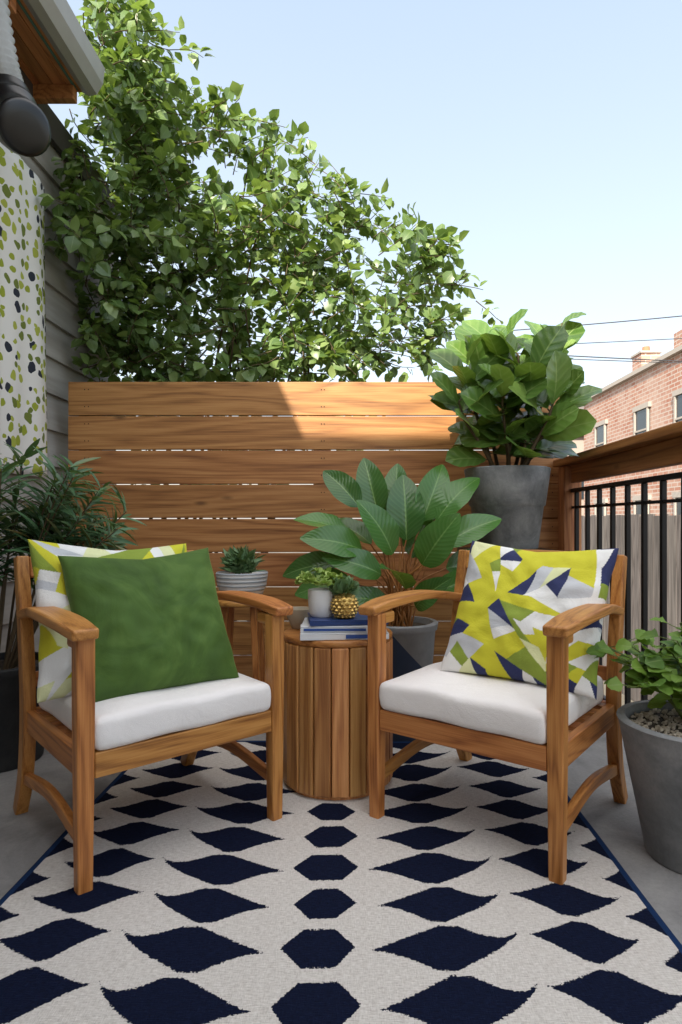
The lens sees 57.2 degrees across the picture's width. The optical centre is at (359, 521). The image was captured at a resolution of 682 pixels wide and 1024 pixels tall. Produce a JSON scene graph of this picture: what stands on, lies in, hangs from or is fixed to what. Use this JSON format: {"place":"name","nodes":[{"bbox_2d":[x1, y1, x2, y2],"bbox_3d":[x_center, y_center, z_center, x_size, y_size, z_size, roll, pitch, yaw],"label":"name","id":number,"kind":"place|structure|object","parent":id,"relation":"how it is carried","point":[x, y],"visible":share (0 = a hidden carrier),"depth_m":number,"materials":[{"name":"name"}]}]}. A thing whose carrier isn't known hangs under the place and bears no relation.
{"place":"outdoors","nodes":[
{"label":"outdoors","id":0,"kind":"place"},
{"bbox_2d":[48,0,681,518],"label":"sky","id":1,"kind":"structure","parent":0,"point":[549,132],"materials":[{"name":"blue"}]},
{"bbox_2d":[212,552,634,705],"bbox_3d":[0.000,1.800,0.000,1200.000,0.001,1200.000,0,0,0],"label":"ground","id":2,"kind":"structure","parent":0,"point":[623,697],"depth_m":17.21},
{"bbox_2d":[0,143,116,652],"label":"siding","id":3,"kind":"object","parent":2,"relation":"on","point":[62,318],"depth_m":3.35,"materials":[{"name":"grey wood"}]},
{"bbox_2d":[0,143,47,477],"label":"hanging tapestry","id":4,"kind":"object","parent":3,"relation":"attached to","point":[23,408],"visible":0.9,"depth_m":2.95,"materials":[{"name":"fabric"}]},
{"bbox_2d":[19,67,120,215],"bbox_3d":[-1.612,-2.065,1.500,0.030,0.150,5.400,0,0,0],"label":"frieze board","id":5,"kind":"object","parent":3,"relation":"attached to","point":[61,136],"depth_m":3.35,"materials":[{"name":"wood"}]},
{"bbox_2d":[7,0,15,13],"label":"rafter","id":6,"kind":"object","parent":5,"relation":"attached to","point":[11,6],"visible":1,"depth_m":2.53,"materials":[{"name":"brown wood"}]},
{"bbox_2d":[15,52,39,83],"bbox_3d":[-1.600,-2.150,1.000,0.063,0.018,4.240,0,0,0],"label":"soffit board","id":7,"kind":"object","parent":5,"relation":"attached to","point":[27,72],"depth_m":2.98,"materials":[{"name":"brown wood"}]},
{"bbox_2d":[11,25,52,83],"bbox_3d":[-1.534,-2.150,1.000,0.063,0.018,4.240,0,0,0],"label":"soffit board","id":8,"kind":"object","parent":7,"relation":"attached to","point":[25,54],"depth_m":2.90,"materials":[{"name":"brown wood"}]},
{"bbox_2d":[33,84,76,103],"bbox_3d":[-1.500,-2.105,3.080,0.200,0.070,0.045,0,0,0],"label":"rafter","id":9,"kind":"object","parent":5,"relation":"attached to","point":[54,93],"visible":0.87,"depth_m":3.06,"materials":[{"name":"brown wood"}]},
{"bbox_2d":[39,0,502,586],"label":"climbing vine","id":10,"kind":"object","parent":2,"relation":"on","point":[145,132],"visible":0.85,"depth_m":3.62,"materials":[{"name":"green plant"}]},
{"bbox_2d":[0,732,681,943],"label":"concrete patio","id":11,"kind":"structure","parent":2,"relation":"on","point":[31,836],"depth_m":1.84,"materials":[{"name":"grey concrete"}]},
{"bbox_2d":[0,438,146,772],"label":"potted podocarpus","id":12,"kind":"object","parent":11,"relation":"on","point":[52,516],"visible":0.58,"depth_m":2.30,"materials":[{"name":"plant"}]},
{"bbox_2d":[218,596,270,681],"bbox_3d":[-0.548,0.630,2.920,0.290,0.541,0.290,0,0,0],"label":"plant stool","id":13,"kind":"object","parent":11,"relation":"on","point":[257,646],"visible":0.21,"depth_m":2.84,"materials":[{"name":"brown wood"}]},
{"bbox_2d":[216,545,267,594],"bbox_3d":[-0.548,0.232,2.920,0.245,0.253,0.242,0,0,0],"label":"striped planter bowl","id":14,"kind":"object","parent":13,"relation":"on","point":[240,573],"visible":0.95,"depth_m":2.86,"materials":[{"name":"ceramic"}]},
{"bbox_2d":[68,382,559,677],"bbox_3d":[-0.220,0.082,3.357,2.640,1.636,0.116,0,0,0],"label":"wooden slat fence","id":15,"kind":"object","parent":11,"relation":"on","point":[279,432],"visible":0.31,"depth_m":3.30,"materials":[{"name":"brown wood"}]},
{"bbox_2d":[0,741,681,1023],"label":"area rug","id":16,"kind":"object","parent":11,"relation":"on","point":[432,895],"visible":0.77,"depth_m":1.42,"materials":[{"name":"white fabric"}]},
{"bbox_2d":[13,550,292,894],"bbox_3d":[-0.644,0.503,1.903,0.662,0.808,0.637,0,0,-42],"label":"wooden armchair","id":17,"kind":"object","parent":16,"relation":"on","point":[82,736],"visible":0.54,"depth_m":1.70,"materials":[{"name":"brown wood"}]},
{"bbox_2d":[28,539,186,702],"bbox_3d":[-0.719,0.277,1.887,0.490,0.470,0.162,4,-26,-41],"label":"patterned throw pillow","id":18,"kind":"object","parent":17,"relation":"on","point":[55,668],"visible":0.2,"depth_m":1.75,"materials":[{"name":"fabric"}]},
{"bbox_2d":[57,548,238,701],"bbox_3d":[-0.611,0.290,1.842,0.460,0.445,0.182,-2,-26,-39],"label":"green velvet pillow","id":19,"kind":"object","parent":17,"relation":"on","point":[158,622],"visible":0.91,"depth_m":1.77,"materials":[{"name":"green fabric"}]},
{"bbox_2d":[283,627,392,800],"bbox_3d":[-0.075,0.641,2.170,0.381,0.518,0.381,0,0,0],"label":"slatted drum table","id":20,"kind":"object","parent":16,"relation":"on","point":[325,743],"visible":0.63,"depth_m":2.00,"materials":[{"name":"brown wood"}]},
{"bbox_2d":[287,606,308,628],"bbox_3d":[-0.215,0.346,2.230,0.096,0.070,0.096,0,0,0],"label":"beige bowl","id":21,"kind":"object","parent":20,"relation":"on","point":[297,616],"visible":0.62,"depth_m":2.19,"materials":[{"name":"ceramic"}]},
{"bbox_2d":[300,612,388,640],"bbox_3d":[-0.055,0.350,2.103,0.290,0.061,0.212,0,0,-4],"label":"book stack","id":22,"kind":"object","parent":20,"relation":"on","point":[331,628],"visible":0.66,"depth_m":2.01,"materials":[{"name":"blue paper"}]},
{"bbox_2d":[294,567,345,617],"bbox_3d":[-0.129,0.237,2.095,0.179,0.163,0.157,0,0,0],"label":"potted succulent","id":23,"kind":"object","parent":22,"relation":"on","point":[319,601],"visible":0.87,"depth_m":2.06,"materials":[{"name":"green plant"}]},
{"bbox_2d":[329,575,359,618],"bbox_3d":[-0.050,0.247,2.056,0.108,0.142,0.118,0,0,0],"label":"gold pineapple vase","id":24,"kind":"object","parent":22,"relation":"on","point":[345,602],"visible":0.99,"depth_m":2.03,"materials":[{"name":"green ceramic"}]},
{"bbox_2d":[358,549,627,884],"bbox_3d":[0.440,0.503,1.944,0.662,0.808,0.637,0,0,37],"label":"wooden armchair","id":25,"kind":"object","parent":16,"relation":"on","point":[554,728],"visible":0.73,"depth_m":1.75,"materials":[{"name":"brown wood"}]},
{"bbox_2d":[440,540,618,699],"bbox_3d":[0.516,0.276,1.921,0.475,0.460,0.164,2,-27,34],"label":"patterned throw pillow","id":26,"kind":"object","parent":25,"relation":"on","point":[513,601],"visible":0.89,"depth_m":1.86,"materials":[{"name":"fabric"}]},
{"bbox_2d":[283,458,501,741],"bbox_3d":[0.137,0.310,2.636,0.943,1.179,0.494,0,0,0],"label":"potted calathea","id":27,"kind":"object","parent":11,"relation":"on","point":[427,524],"visible":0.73,"depth_m":2.62,"materials":[{"name":"green plant"}]},
{"bbox_2d":[457,547,559,550],"bbox_3d":[0.685,0.514,2.900,0.400,0.771,0.400,0,0,0],"label":"metal plant stand","id":28,"kind":"object","parent":11,"relation":"on","point":[459,548],"visible":0.03,"depth_m":2.95,"materials":[{"name":"black metal"}]},
{"bbox_2d":[553,421,681,703],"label":"deck railing","id":29,"kind":"object","parent":11,"relation":"on","point":[658,448],"visible":0.5,"depth_m":2.52,"materials":[{"name":"brown wood"}]},
{"bbox_2d":[586,617,681,873],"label":"potted geranium","id":30,"kind":"object","parent":11,"relation":"on","point":[651,731],"visible":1,"depth_m":1.65,"materials":[{"name":"leaf"},{"name":"gravel pebbles"},{"name":"concrete"}]},
{"bbox_2d":[581,514,680,700],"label":"weathered fence","id":31,"kind":"object","parent":2,"relation":"on","point":[673,570],"visible":0.12,"depth_m":5.90,"materials":[{"name":"grey wood"}]},
{"bbox_2d":[584,352,681,515],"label":"walls","id":32,"kind":"structure","parent":2,"relation":"on","point":[657,385],"depth_m":17.96,"materials":[{"name":"brick"}]},
{"bbox_2d":[165,329,681,361],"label":"power line","id":33,"kind":"object","parent":32,"relation":"attached to","point":[583,356],"visible":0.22,"depth_m":12.12,"materials":[{"name":"black metal"}]},
{"bbox_2d":[188,315,681,346],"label":"power line","id":34,"kind":"object","parent":32,"relation":"attached to","point":[582,324],"visible":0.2,"depth_m":11.97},
{"bbox_2d":[199,338,681,355],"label":"power line","id":35,"kind":"object","parent":32,"relation":"attached to","point":[577,343],"visible":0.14,"depth_m":12.26,"materials":[{"name":"black metal"}]},
{"bbox_2d":[204,338,681,362],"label":"power line","id":36,"kind":"object","parent":32,"relation":"attached to","point":[582,359],"visible":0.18,"depth_m":11.97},
{"bbox_2d":[593,498,607,503],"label":"lintel","id":37,"kind":"structure","parent":32,"relation":"attached to","point":[605,500],"depth_m":20.28,"materials":[{"name":"stone"}]},
{"bbox_2d":[594,419,607,427],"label":"lintel","id":38,"kind":"structure","parent":32,"relation":"attached to","point":[601,423],"depth_m":20.45,"materials":[{"name":"stone"}]},
{"bbox_2d":[596,424,606,446],"bbox_3d":[7.985,-2.550,20.600,0.060,1.150,0.800,0,0,0],"label":"window recess","id":39,"kind":"object","parent":32,"relation":"attached to","point":[600,434],"depth_m":20.60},
{"bbox_2d":[594,428,595,447],"bbox_3d":[7.940,-2.550,21.000,0.060,1.150,0.060,0,0,0],"label":"window jamb","id":40,"kind":"structure","parent":39,"relation":"attached to","point":[594,437],"depth_m":21.01,"materials":[{"name":"stone"}]},
{"bbox_2d":[604,424,605,444],"bbox_3d":[7.940,-2.550,20.200,0.060,1.150,0.060,0,0,0],"label":"window jamb","id":41,"kind":"structure","parent":39,"relation":"attached to","point":[604,434],"depth_m":20.17,"materials":[{"name":"stone"}]},
{"bbox_2d":[596,503,606,515],"bbox_3d":[7.985,0.000,20.600,0.060,1.150,0.800,0,0,0],"label":"window recess","id":42,"kind":"object","parent":32,"relation":"attached to","point":[602,510],"depth_m":20.35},
{"bbox_2d":[591,345,681,398],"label":"coping","id":43,"kind":"object","parent":32,"relation":"on","point":[665,356],"visible":0.18,"depth_m":17.51,"materials":[{"name":"stone"}]},
{"bbox_2d":[632,353,659,370],"bbox_3d":[8.400,-4.550,18.300,0.550,0.600,0.600,0,0,0],"label":"chimney","id":44,"kind":"object","parent":43,"relation":"on","point":[636,365],"visible":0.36,"depth_m":18.00,"materials":[{"name":"brick"}]},
{"bbox_2d":[630,350,661,357],"bbox_3d":[8.400,-4.880,18.300,0.620,0.060,0.680,0,0,0],"label":"chimney cap","id":45,"kind":"object","parent":44,"relation":"on","point":[648,351],"visible":0.6,"depth_m":17.97,"materials":[{"name":"beige concrete"}]},
{"bbox_2d":[642,346,649,349],"bbox_3d":[8.400,-5.005,18.300,0.240,0.190,0.240,0,0,0],"label":"chimney pot","id":46,"kind":"object","parent":45,"relation":"on","point":[646,348],"visible":0.47,"depth_m":18.21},
{"bbox_2d":[674,329,681,347],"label":"parapet step","id":47,"kind":"object","parent":43,"relation":"on","point":[677,342],"visible":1,"depth_m":15.56,"materials":[{"name":"brick"}]},
{"bbox_2d":[632,401,651,412],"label":"lintel","id":48,"kind":"structure","parent":32,"relation":"attached to","point":[645,405],"depth_m":17.48,"materials":[{"name":"stone"}]},
{"bbox_2d":[632,494,651,500],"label":"lintel","id":49,"kind":"structure","parent":32,"relation":"attached to","point":[636,498],"depth_m":17.70,"materials":[{"name":"stone"}]},
{"bbox_2d":[636,408,649,434],"bbox_3d":[7.985,-2.550,17.600,0.060,1.150,0.800,0,0,0],"label":"window recess","id":50,"kind":"object","parent":32,"relation":"attached to","point":[640,419],"depth_m":17.61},
{"bbox_2d":[633,412,635,435],"bbox_3d":[7.940,-2.550,18.000,0.060,1.150,0.060,0,0,0],"label":"window jamb","id":51,"kind":"structure","parent":50,"relation":"attached to","point":[634,421],"depth_m":17.97,"materials":[{"name":"stone"}]},
{"bbox_2d":[646,407,648,431],"bbox_3d":[7.940,-2.550,17.200,0.060,1.150,0.060,0,0,0],"label":"window jamb","id":52,"kind":"structure","parent":50,"relation":"attached to","point":[647,418],"depth_m":17.17,"materials":[{"name":"stone"}]},
{"bbox_2d":[636,500,649,513],"bbox_3d":[7.985,0.000,17.600,0.060,1.150,0.800,0,0,0],"label":"window recess","id":53,"kind":"object","parent":32,"relation":"attached to","point":[638,509],"depth_m":17.77,"materials":[{"name":"grey glass"}]},
{"bbox_2d":[633,501,635,513],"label":"jamb","id":54,"kind":"structure","parent":53,"relation":"attached to","point":[634,509],"depth_m":17.97,"materials":[{"name":"stone"}]},
{"bbox_2d":[672,491,680,497],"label":"lintel","id":55,"kind":"structure","parent":32,"relation":"attached to","point":[676,494],"depth_m":15.59,"materials":[{"name":"stone"}]},
{"bbox_2d":[672,388,681,396],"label":"lintel","id":56,"kind":"structure","parent":32,"relation":"attached to","point":[677,392],"depth_m":15.58,"materials":[{"name":"stone"}]},
{"bbox_2d":[676,498,680,514],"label":"window recess","id":57,"kind":"object","parent":32,"relation":"attached to","point":[678,508],"depth_m":15.57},
{"bbox_2d":[673,498,675,514],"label":"jamb","id":58,"kind":"structure","parent":57,"relation":"attached to","point":[674,508],"depth_m":15.68,"materials":[{"name":"stone"}]},
{"bbox_2d":[676,395,681,421],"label":"window recess","id":59,"kind":"object","parent":32,"relation":"attached to","point":[679,406],"depth_m":15.54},
{"bbox_2d":[673,397,675,422],"bbox_3d":[7.940,-2.550,15.700,0.060,1.150,0.060,0,0,0],"label":"window jamb","id":60,"kind":"structure","parent":59,"relation":"attached to","point":[674,409],"depth_m":15.68,"materials":[{"name":"stone"}]},
{"bbox_2d":[428,309,601,549],"bbox_3d":[0.691,-0.434,2.892,0.762,1.122,0.609,0,0,0],"label":"potted fiddle leaf fig","id":61,"kind":"object","parent":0,"point":[537,374],"visible":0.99,"depth_m":2.78,"materials":[{"name":"green plant"}]},
{"bbox_2d":[568,436,583,515],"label":"walls","id":62,"kind":"structure","parent":0,"point":[579,442],"depth_m":25.00,"materials":[{"name":"beige paint"}]},
{"bbox_2d":[581,482,583,498],"bbox_3d":[8.900,-1.500,24.980,0.900,1.200,0.060,0,0,0],"label":"window","id":63,"kind":"structure","parent":62,"relation":"attached to","point":[582,493],"depth_m":24.95,"materials":[{"name":"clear glass"}]},
{"bbox_3d":[-3.850,-0.170,1.500,4.410,3.940,5.390,0,0,0],"label":"lower body","id":64,"kind":"object","parent":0,"visible":0},
{"bbox_3d":[-3.850,-2.820,0.350,4.400,1.280,3.100,0,0,0],"label":"upper storey","id":65,"kind":"object","parent":64,"relation":"on","visible":0},
{"bbox_3d":[-3.160,-2.683,0.995,3.680,0.835,4.290,0,0,0],"label":"roof","id":66,"kind":"object","parent":65,"relation":"attached to","visible":0},
{"bbox_2d":[23,0,104,95],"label":"gutter","id":67,"kind":"object","parent":66,"relation":"attached to","point":[61,28],"visible":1,"depth_m":2.82,"materials":[{"name":"paint"}]},
{"bbox_2d":[0,0,50,156],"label":"exhaust duct","id":68,"kind":"object","parent":67,"relation":"attached to","point":[25,129],"visible":1,"depth_m":2.42,"materials":[{"name":"metal"}]},
{"bbox_2d":[16,0,81,91],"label":"soffit board","id":69,"kind":"object","parent":67,"relation":"attached to","point":[35,33],"visible":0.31,"depth_m":2.79,"materials":[{"name":"brown wood"}]},
{"bbox_2d":[9,9,66,83],"bbox_3d":[-1.468,-2.150,1.000,0.063,0.018,4.240,0,0,0],"label":"soffit board","id":70,"kind":"object","parent":69,"relation":"attached to","point":[29,39],"depth_m":2.83,"materials":[{"name":"brown wood"}]},
{"bbox_2d":[16,0,76,89],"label":"drip edge","id":71,"kind":"object","parent":69,"relation":"on","point":[43,39],"visible":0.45,"depth_m":2.78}
]}

